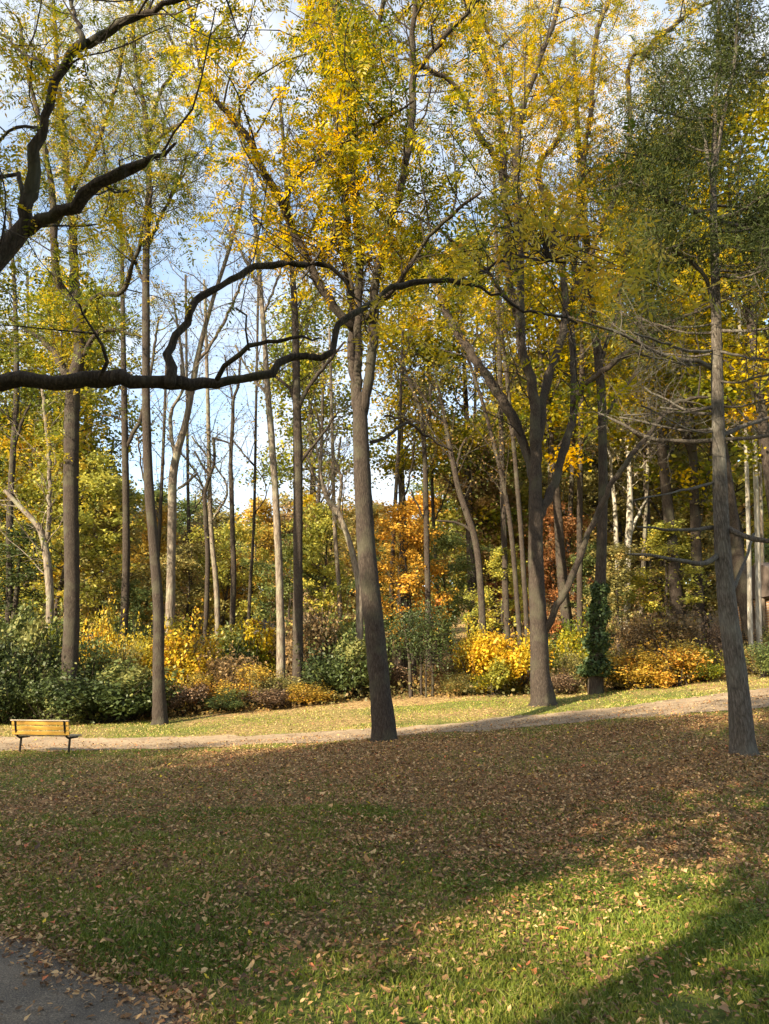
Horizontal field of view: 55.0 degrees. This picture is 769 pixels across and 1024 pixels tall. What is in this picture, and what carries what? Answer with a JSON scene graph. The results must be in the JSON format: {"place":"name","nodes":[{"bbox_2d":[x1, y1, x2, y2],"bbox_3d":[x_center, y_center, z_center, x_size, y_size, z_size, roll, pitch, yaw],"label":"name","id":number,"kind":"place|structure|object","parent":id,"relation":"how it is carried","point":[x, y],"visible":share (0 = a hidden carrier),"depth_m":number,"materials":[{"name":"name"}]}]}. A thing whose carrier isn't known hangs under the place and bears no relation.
{"place":"outdoors","nodes":[
{"label":"outdoors","id":0,"kind":"place"},
{"bbox_2d":[0,936,192,1023],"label":"asphalt path","id":1,"kind":"structure","parent":0,"point":[25,996],"depth_m":3.95,"materials":[{"name":"grey asphalt"}]},
{"bbox_2d":[0,590,768,1023],"bbox_3d":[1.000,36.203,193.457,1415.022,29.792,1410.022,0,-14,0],"label":"ground","id":2,"kind":"structure","parent":0,"point":[346,710],"depth_m":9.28,"materials":[{"name":"green plant"}]},
{"bbox_2d":[0,519,57,649],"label":"woodland tree","id":3,"kind":"object","parent":2,"relation":"on","point":[18,578],"visible":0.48,"depth_m":33.14,"materials":[{"name":"green plant"}]},
{"bbox_2d":[0,598,62,722],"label":"shrub","id":4,"kind":"object","parent":2,"relation":"on","point":[33,632],"visible":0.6,"depth_m":26.89,"materials":[{"name":"green plant"}]},
{"bbox_2d":[0,184,63,635],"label":"forest tree","id":5,"kind":"object","parent":2,"relation":"on","point":[16,396],"visible":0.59,"depth_m":35.12,"materials":[{"name":"brown plant"}]},
{"bbox_2d":[0,639,67,724],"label":"shrub","id":6,"kind":"object","parent":2,"relation":"on","point":[17,710],"visible":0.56,"depth_m":25.43,"materials":[{"name":"green plant"}]},
{"bbox_2d":[10,719,81,751],"bbox_3d":[-8.416,5.629,18.336,1.660,0.935,0.620,-3,-14,14],"label":"park bench","id":7,"kind":"object","parent":2,"relation":"on","point":[25,734],"visible":0.95,"depth_m":18.19,"materials":[{"name":"yellow wood"}]},
{"bbox_2d":[0,267,100,497],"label":"canopy tree","id":8,"kind":"object","parent":2,"relation":"on","point":[3,421],"visible":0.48,"depth_m":42.53,"materials":[{"name":"green plant"}]},
{"bbox_2d":[0,345,106,642],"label":"forest tree","id":9,"kind":"object","parent":2,"relation":"on","point":[46,535],"visible":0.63,"depth_m":30.76,"materials":[{"name":"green plant"}]},
{"bbox_2d":[13,664,93,724],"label":"shrub","id":10,"kind":"object","parent":2,"relation":"on","point":[36,691],"visible":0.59,"depth_m":24.79,"materials":[{"name":"green plant"}]},
{"bbox_2d":[0,412,113,643],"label":"woodland tree","id":11,"kind":"object","parent":2,"relation":"on","point":[21,480],"visible":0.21,"depth_m":46.10,"materials":[{"name":"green plant"}]},
{"bbox_2d":[0,258,136,606],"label":"canopy tree","id":12,"kind":"object","parent":2,"relation":"on","point":[42,273],"visible":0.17,"depth_m":48.39,"materials":[{"name":"yellow plant"}]},
{"bbox_2d":[0,447,163,638],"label":"woodland tree","id":13,"kind":"object","parent":2,"relation":"on","point":[86,479],"visible":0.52,"depth_m":40.41,"materials":[{"name":"green plant"}]},
{"bbox_2d":[1,276,162,643],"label":"canopy tree","id":14,"kind":"object","parent":2,"relation":"on","point":[95,406],"visible":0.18,"depth_m":48.26,"materials":[{"name":"green plant"}]},
{"bbox_2d":[36,627,137,719],"bbox_3d":[-11.274,6.110,27.735,4.016,3.636,3.372,10,-17,-35],"label":"shrub","id":15,"kind":"object","parent":2,"relation":"on","point":[92,667],"visible":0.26,"depth_m":27.99,"materials":[{"name":"green plant"}]},
{"bbox_2d":[79,586,127,672],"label":"shrub","id":16,"kind":"object","parent":2,"relation":"on","point":[104,629],"visible":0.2,"depth_m":31.56,"materials":[{"name":"yellow plant"}]},
{"bbox_2d":[54,476,165,644],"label":"woodland tree","id":17,"kind":"object","parent":2,"relation":"on","point":[110,579],"visible":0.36,"depth_m":42.33,"materials":[{"name":"green plant"}]},
{"bbox_2d":[39,656,183,724],"bbox_3d":[-9.311,6.227,25.711,4.983,2.513,4.066,6,-15,-23],"label":"shrub","id":18,"kind":"object","parent":2,"relation":"on","point":[98,702],"visible":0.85,"depth_m":24.99,"materials":[{"name":"green plant"}]},
{"bbox_2d":[0,0,233,721],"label":"forest tree","id":19,"kind":"object","parent":2,"relation":"on","point":[69,453],"visible":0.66,"depth_m":29.24,"materials":[{"name":"yellow plant"}]},
{"bbox_2d":[99,577,152,642],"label":"woodland tree","id":20,"kind":"object","parent":2,"relation":"on","point":[134,591],"visible":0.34,"depth_m":39.57,"materials":[{"name":"green plant"}]},
{"bbox_2d":[84,166,195,653],"bbox_3d":[-13.205,-5.637,38.611,6.456,30.302,4.285,0,-14,0],"label":"forest tree","id":21,"kind":"object","parent":2,"relation":"on","point":[126,443],"visible":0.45,"depth_m":37.88,"materials":[{"name":"brown plant"}]},
{"bbox_2d":[107,611,174,680],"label":"shrub","id":22,"kind":"object","parent":2,"relation":"on","point":[142,643],"visible":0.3,"depth_m":30.16,"materials":[{"name":"yellow plant"}]},
{"bbox_2d":[107,502,187,633],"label":"woodland tree","id":23,"kind":"object","parent":2,"relation":"on","point":[163,546],"visible":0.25,"depth_m":46.66,"materials":[{"name":"green plant"}]},
{"bbox_2d":[34,0,261,724],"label":"forest tree","id":24,"kind":"object","parent":2,"relation":"on","point":[159,711],"visible":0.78,"depth_m":29.14,"materials":[{"name":"yellow plant"}]},
{"bbox_2d":[115,321,198,636],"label":"forest tree","id":25,"kind":"object","parent":2,"relation":"on","point":[160,486],"visible":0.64,"depth_m":40.43,"materials":[{"name":"brown plant"}]},
{"bbox_2d":[117,480,215,655],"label":"woodland tree","id":26,"kind":"object","parent":2,"relation":"on","point":[181,520],"visible":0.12,"depth_m":59.98,"materials":[{"name":"green plant"}]},
{"bbox_2d":[150,250,209,648],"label":"forest tree","id":27,"kind":"object","parent":2,"relation":"on","point":[187,457],"visible":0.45,"depth_m":51.04,"materials":[{"name":"brown plant"}]},
{"bbox_2d":[140,539,229,649],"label":"woodland tree","id":28,"kind":"object","parent":2,"relation":"on","point":[181,563],"visible":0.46,"depth_m":42.56,"materials":[{"name":"green plant"}]},
{"bbox_2d":[141,598,234,708],"bbox_3d":[-7.982,5.863,30.302,3.924,4.906,4.114,6,-15,-22],"label":"shrub","id":29,"kind":"object","parent":2,"relation":"on","point":[185,660],"visible":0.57,"depth_m":30.09,"materials":[{"name":"yellow plant"}]},
{"bbox_2d":[165,675,214,715],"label":"shrub","id":30,"kind":"object","parent":2,"relation":"on","point":[188,695],"visible":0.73,"depth_m":26.63,"materials":[{"name":"brown plant"}]},
{"bbox_2d":[128,97,277,682],"bbox_3d":[-8.085,-5.739,33.243,6.719,28.512,5.030,-2,-14,9],"label":"forest tree","id":31,"kind":"object","parent":2,"relation":"on","point":[172,521],"visible":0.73,"depth_m":33.09,"materials":[{"name":"brown plant"}]},
{"bbox_2d":[172,411,243,645],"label":"forest tree","id":32,"kind":"object","parent":2,"relation":"on","point":[205,514],"visible":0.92,"depth_m":39.28,"materials":[{"name":"grey plant"}]},
{"bbox_2d":[162,262,262,648],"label":"forest tree","id":33,"kind":"object","parent":2,"relation":"on","point":[214,570],"visible":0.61,"depth_m":41.01,"materials":[{"name":"brown plant"}]},
{"bbox_2d":[196,339,255,636],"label":"forest tree","id":34,"kind":"object","parent":2,"relation":"on","point":[232,539],"visible":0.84,"depth_m":38.43,"materials":[{"name":"grey plant"}]},
{"bbox_2d":[165,237,291,625],"bbox_3d":[-7.857,-4.105,39.531,6.439,26.794,4.577,12,-18,-40],"label":"forest tree","id":35,"kind":"object","parent":2,"relation":"on","point":[255,426],"visible":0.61,"depth_m":39.89,"materials":[{"name":"brown plant"}]},
{"bbox_2d":[195,641,266,692],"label":"shrub","id":36,"kind":"object","parent":2,"relation":"on","point":[224,669],"visible":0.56,"depth_m":29.66,"materials":[{"name":"brown plant"}]},
{"bbox_2d":[198,687,264,711],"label":"shrub","id":37,"kind":"object","parent":2,"relation":"on","point":[229,704],"visible":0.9,"depth_m":26.98,"materials":[{"name":"green plant"}]},
{"bbox_2d":[178,515,286,647],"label":"woodland tree","id":38,"kind":"object","parent":2,"relation":"on","point":[224,547],"visible":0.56,"depth_m":44.49,"materials":[{"name":"green plant"}]},
{"bbox_2d":[201,620,267,681],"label":"shrub","id":39,"kind":"object","parent":2,"relation":"on","point":[240,638],"visible":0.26,"depth_m":33.21,"materials":[{"name":"green plant"}]},
{"bbox_2d":[167,144,314,679],"bbox_3d":[-5.904,-5.179,33.252,8.342,26.773,4.769,-4,-14,16],"label":"forest tree","id":40,"kind":"object","parent":2,"relation":"on","point":[280,633],"visible":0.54,"depth_m":33.03,"materials":[{"name":"brown plant"}]},
{"bbox_2d":[197,495,291,627],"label":"woodland tree","id":41,"kind":"object","parent":2,"relation":"on","point":[265,513],"visible":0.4,"depth_m":48.90,"materials":[{"name":"yellow plant"}]},
{"bbox_2d":[202,615,288,678],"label":"shrub","id":42,"kind":"object","parent":2,"relation":"on","point":[258,636],"visible":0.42,"depth_m":33.75,"materials":[{"name":"yellow plant"}]},
{"bbox_2d":[211,659,284,706],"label":"shrub","id":43,"kind":"object","parent":2,"relation":"on","point":[245,682],"visible":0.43,"depth_m":28.71,"materials":[{"name":"yellow plant"}]},
{"bbox_2d":[239,682,308,708],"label":"shrub","id":44,"kind":"object","parent":2,"relation":"on","point":[273,699],"visible":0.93,"depth_m":26.81,"materials":[{"name":"brown plant"}]},
{"bbox_2d":[238,531,348,638],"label":"woodland tree","id":45,"kind":"object","parent":2,"relation":"on","point":[261,611],"visible":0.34,"depth_m":41.53,"materials":[{"name":"green plant"}]},
{"bbox_2d":[205,53,388,691],"bbox_3d":[-4.289,-7.532,33.320,9.157,31.296,5.487,0,-14,0],"label":"forest tree","id":46,"kind":"object","parent":2,"relation":"on","point":[295,391],"visible":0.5,"depth_m":32.24,"materials":[{"name":"brown plant"}]},
{"bbox_2d":[274,586,345,691],"bbox_3d":[-3.126,5.708,32.563,3.668,5.110,3.795,-3,-14,12],"label":"shrub","id":47,"kind":"object","parent":2,"relation":"on","point":[317,629],"visible":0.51,"depth_m":32.28,"materials":[{"name":"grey plant"}]},
{"bbox_2d":[233,274,396,613],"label":"canopy tree","id":48,"kind":"object","parent":2,"relation":"on","point":[306,369],"visible":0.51,"depth_m":55.49,"materials":[{"name":"yellow plant"}]},
{"bbox_2d":[283,681,347,705],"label":"shrub","id":49,"kind":"object","parent":2,"relation":"on","point":[312,696],"visible":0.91,"depth_m":27.32,"materials":[{"name":"yellow plant"}]},
{"bbox_2d":[258,319,374,632],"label":"forest tree","id":50,"kind":"object","parent":2,"relation":"on","point":[336,552],"visible":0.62,"depth_m":39.72,"materials":[{"name":"brown plant"}]},
{"bbox_2d":[281,498,353,632],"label":"woodland tree","id":51,"kind":"object","parent":2,"relation":"on","point":[315,530],"visible":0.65,"depth_m":39.81,"materials":[{"name":"green plant"}]},
{"bbox_2d":[114,0,542,742],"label":"locust tree","id":52,"kind":"object","parent":2,"relation":"on","point":[346,148],"visible":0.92,"depth_m":18.07,"materials":[{"name":"yellow plant"}]},
{"bbox_2d":[282,366,382,686],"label":"forest tree","id":53,"kind":"object","parent":2,"relation":"on","point":[354,562],"visible":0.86,"depth_m":34.05,"materials":[{"name":"brown plant"}]},
{"bbox_2d":[292,629,394,699],"bbox_3d":[-1.528,5.990,28.743,3.960,2.937,3.231,0,-14,0],"label":"shrub","id":54,"kind":"object","parent":2,"relation":"on","point":[347,662],"visible":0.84,"depth_m":28.21,"materials":[{"name":"green plant"}]},
{"bbox_2d":[321,501,398,618],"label":"woodland tree","id":55,"kind":"object","parent":2,"relation":"on","point":[350,524],"visible":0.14,"depth_m":49.44,"materials":[{"name":"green plant"}]},
{"bbox_2d":[0,0,737,453],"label":"walnut tree","id":56,"kind":"object","parent":2,"relation":"on","point":[20,232],"visible":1,"depth_m":7.96,"materials":[{"name":"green plant"}]},
{"bbox_2d":[0,655,759,723],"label":"undergrowth","id":57,"kind":"object","parent":2,"relation":"on","point":[417,685],"visible":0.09,"depth_m":27.19,"materials":[{"name":"brown plant"}]},
{"bbox_2d":[0,674,768,1023],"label":"fallen leaves","id":58,"kind":"object","parent":2,"relation":"on","point":[430,744],"visible":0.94,"depth_m":8.23,"materials":[{"name":"brown plant"}]},
{"bbox_2d":[313,236,492,675],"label":"canopy tree","id":59,"kind":"object","parent":2,"relation":"on","point":[408,427],"visible":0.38,"depth_m":44.21,"materials":[{"name":"yellow plant"}]},
{"bbox_2d":[350,499,458,679],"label":"woodland tree","id":60,"kind":"object","parent":2,"relation":"on","point":[409,538],"visible":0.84,"depth_m":36.06,"materials":[{"name":"orange plant"}]},
{"bbox_2d":[374,299,457,667],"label":"forest tree","id":61,"kind":"object","parent":2,"relation":"on","point":[397,467],"visible":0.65,"depth_m":39.65,"materials":[{"name":"brown plant"}]},
{"bbox_2d":[369,315,465,682],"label":"forest tree","id":62,"kind":"object","parent":2,"relation":"on","point":[425,514],"visible":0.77,"depth_m":36.53,"materials":[{"name":"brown plant"}]},
{"bbox_2d":[382,588,472,697],"bbox_3d":[1.526,4.962,28.184,3.493,4.254,3.600,11,-18,-37],"label":"shrub","id":63,"kind":"object","parent":2,"relation":"on","point":[420,628],"visible":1,"depth_m":27.99,"materials":[{"name":"green plant"}]},
{"bbox_2d":[375,326,515,637],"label":"forest tree","id":64,"kind":"object","parent":2,"relation":"on","point":[454,466],"visible":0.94,"depth_m":34.44,"materials":[{"name":"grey plant"}]},
{"bbox_2d":[394,525,496,667],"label":"woodland tree","id":65,"kind":"object","parent":2,"relation":"on","point":[463,565],"visible":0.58,"depth_m":40.09,"materials":[{"name":"green plant"}]},
{"bbox_2d":[380,214,564,635],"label":"canopy tree","id":66,"kind":"object","parent":2,"relation":"on","point":[472,580],"visible":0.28,"depth_m":45.16,"materials":[{"name":"yellow plant"}]},
{"bbox_2d":[384,421,568,633],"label":"woodland tree","id":67,"kind":"object","parent":2,"relation":"on","point":[451,516],"visible":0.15,"depth_m":49.27,"materials":[{"name":"plant"}]},
{"bbox_2d":[447,610,515,684],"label":"shrub","id":68,"kind":"object","parent":2,"relation":"on","point":[475,668],"visible":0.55,"depth_m":28.80,"materials":[{"name":"yellow plant"}]},
{"bbox_2d":[443,292,524,676],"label":"forest tree","id":69,"kind":"object","parent":2,"relation":"on","point":[511,539],"visible":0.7,"depth_m":35.28,"materials":[{"name":"grey plant"}]},
{"bbox_2d":[434,438,547,637],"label":"woodland tree","id":70,"kind":"object","parent":2,"relation":"on","point":[492,487],"visible":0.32,"depth_m":46.26,"materials":[{"name":"green plant"}]},
{"bbox_2d":[459,544,529,648],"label":"woodland tree","id":71,"kind":"object","parent":2,"relation":"on","point":[499,573],"visible":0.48,"depth_m":36.08,"materials":[{"name":"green plant"}]},
{"bbox_2d":[446,162,548,677],"bbox_3d":[6.164,-6.444,38.241,5.604,29.645,5.878,0,-14,0],"label":"forest tree","id":72,"kind":"object","parent":2,"relation":"on","point":[504,564],"visible":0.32,"depth_m":37.24,"materials":[{"name":"grey plant"}]},
{"bbox_2d":[467,616,559,692],"bbox_3d":[4.943,5.524,28.329,3.654,3.089,4.294,1,-14,-5],"label":"shrub","id":73,"kind":"object","parent":2,"relation":"on","point":[502,667],"visible":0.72,"depth_m":27.54,"materials":[{"name":"yellow plant"}]},
{"bbox_2d":[467,241,561,679],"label":"forest tree","id":74,"kind":"object","parent":2,"relation":"on","point":[514,443],"visible":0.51,"depth_m":33.94,"materials":[{"name":"grey plant"}]},
{"bbox_2d":[447,184,642,632],"bbox_3d":[9.010,-4.846,40.916,10.500,27.188,12.037,13,-19,-42],"label":"canopy tree","id":75,"kind":"object","parent":2,"relation":"on","point":[552,422],"visible":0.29,"depth_m":39.97,"materials":[{"name":"yellow plant"}]},
{"bbox_2d":[333,0,768,706],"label":"locust tree","id":76,"kind":"object","parent":2,"relation":"on","point":[533,54],"visible":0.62,"depth_m":27.05,"materials":[{"name":"yellow plant"}]},
{"bbox_2d":[525,501,595,640],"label":"woodland tree","id":77,"kind":"object","parent":2,"relation":"on","point":[569,527],"visible":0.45,"depth_m":41.87,"materials":[{"name":"green plant"}]},
{"bbox_2d":[482,318,675,635],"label":"woodland tree","id":78,"kind":"object","parent":2,"relation":"on","point":[545,459],"visible":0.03,"depth_m":51.91,"materials":[{"name":"green plant"}]},
{"bbox_2d":[544,94,617,642],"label":"forest tree","id":79,"kind":"object","parent":2,"relation":"on","point":[579,537],"visible":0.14,"depth_m":38.19,"materials":[{"name":"grey plant"}]},
{"bbox_2d":[551,604,611,685],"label":"shrub","id":80,"kind":"object","parent":2,"relation":"on","point":[573,640],"visible":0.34,"depth_m":29.42,"materials":[{"name":"yellow plant"}]},
{"bbox_2d":[555,539,629,632],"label":"woodland tree","id":81,"kind":"object","parent":2,"relation":"on","point":[591,561],"visible":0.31,"depth_m":38.53,"materials":[{"name":"green plant"}]},
{"bbox_2d":[492,10,708,694],"bbox_3d":[8.587,-7.589,29.778,8.199,29.240,6.562,0,-14,0],"label":"forest tree","id":82,"kind":"object","parent":2,"relation":"on","point":[596,643],"visible":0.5,"depth_m":28.31,"materials":[{"name":"yellow plant"}]},
{"bbox_2d":[581,542,652,656],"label":"woodland tree","id":83,"kind":"object","parent":2,"relation":"on","point":[617,554],"visible":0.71,"depth_m":34.93,"materials":[{"name":"green plant"}]},
{"bbox_2d":[542,417,711,609],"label":"woodland tree","id":84,"kind":"object","parent":2,"relation":"on","point":[587,487],"visible":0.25,"depth_m":45.40,"materials":[{"name":"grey plant"}]},
{"bbox_2d":[591,357,663,634],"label":"forest tree","id":85,"kind":"object","parent":2,"relation":"on","point":[630,524],"visible":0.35,"depth_m":41.14,"materials":[{"name":"white plant"}]},
{"bbox_2d":[606,605,662,657],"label":"shrub","id":86,"kind":"object","parent":2,"relation":"on","point":[623,635],"visible":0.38,"depth_m":30.93,"materials":[{"name":"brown plant"}]},
{"bbox_2d":[600,639,687,689],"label":"shrub","id":87,"kind":"object","parent":2,"relation":"on","point":[625,664],"visible":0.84,"depth_m":25.95,"materials":[{"name":"yellow plant"}]},
{"bbox_2d":[528,0,768,756],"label":"conifer tree","id":88,"kind":"object","parent":2,"relation":"on","point":[752,225],"visible":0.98,"depth_m":13.97,"materials":[{"name":"green plant"}]},
{"bbox_2d":[542,118,768,646],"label":"canopy tree","id":89,"kind":"object","parent":2,"relation":"on","point":[663,475],"visible":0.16,"depth_m":37.21,"materials":[{"name":"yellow plant"}]},
{"bbox_2d":[614,519,709,643],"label":"woodland tree","id":90,"kind":"object","parent":2,"relation":"on","point":[658,538],"visible":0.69,"depth_m":36.24,"materials":[{"name":"green plant"}]},
{"bbox_2d":[619,595,718,656],"bbox_3d":[11.958,5.163,30.572,4.126,3.460,4.268,4,-14,-15],"label":"shrub","id":91,"kind":"object","parent":2,"relation":"on","point":[672,627],"visible":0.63,"depth_m":30.21,"materials":[{"name":"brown plant"}]},
{"bbox_2d":[626,631,713,686],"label":"shrub","id":92,"kind":"object","parent":2,"relation":"on","point":[685,657],"visible":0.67,"depth_m":25.95,"materials":[{"name":"yellow plant"}]},
{"bbox_2d":[585,122,768,651],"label":"canopy tree","id":93,"kind":"object","parent":2,"relation":"on","point":[737,551],"visible":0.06,"depth_m":35.06,"materials":[{"name":"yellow plant"}]},
{"bbox_2d":[629,304,732,647],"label":"forest tree","id":94,"kind":"object","parent":2,"relation":"on","point":[695,522],"visible":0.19,"depth_m":36.99,"materials":[{"name":"brown plant"}]},
{"bbox_2d":[646,499,717,652],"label":"woodland tree","id":95,"kind":"object","parent":2,"relation":"on","point":[707,538],"visible":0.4,"depth_m":37.14,"materials":[{"name":"green plant"}]},
{"bbox_2d":[608,392,762,613],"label":"woodland tree","id":96,"kind":"object","parent":2,"relation":"on","point":[638,532],"visible":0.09,"depth_m":45.69,"materials":[{"name":"green plant"}]},
{"bbox_2d":[620,64,768,515],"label":"canopy tree","id":97,"kind":"object","parent":2,"relation":"on","point":[764,449],"visible":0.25,"depth_m":31.40,"materials":[{"name":"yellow plant"}]},
{"bbox_2d":[655,377,768,609],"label":"woodland tree","id":98,"kind":"object","parent":2,"relation":"on","point":[742,493],"visible":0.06,"depth_m":44.06,"materials":[{"name":"green plant"}]},
{"bbox_2d":[671,284,768,654],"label":"forest tree","id":99,"kind":"object","parent":2,"relation":"on","point":[758,614],"visible":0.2,"depth_m":32.74,"materials":[{"name":"white plant"}]},
{"bbox_2d":[697,274,764,647],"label":"forest tree","id":100,"kind":"object","parent":2,"relation":"on","point":[749,588],"visible":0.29,"depth_m":32.40,"materials":[{"name":"white plant"}]},
{"bbox_2d":[0,688,768,751],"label":"dirt path","id":101,"kind":"structure","parent":0,"point":[200,740],"depth_m":20.12,"materials":[{"name":"beige soil"}]},
{"bbox_2d":[0,0,768,590],"label":"sky","id":102,"kind":"structure","parent":0,"point":[243,496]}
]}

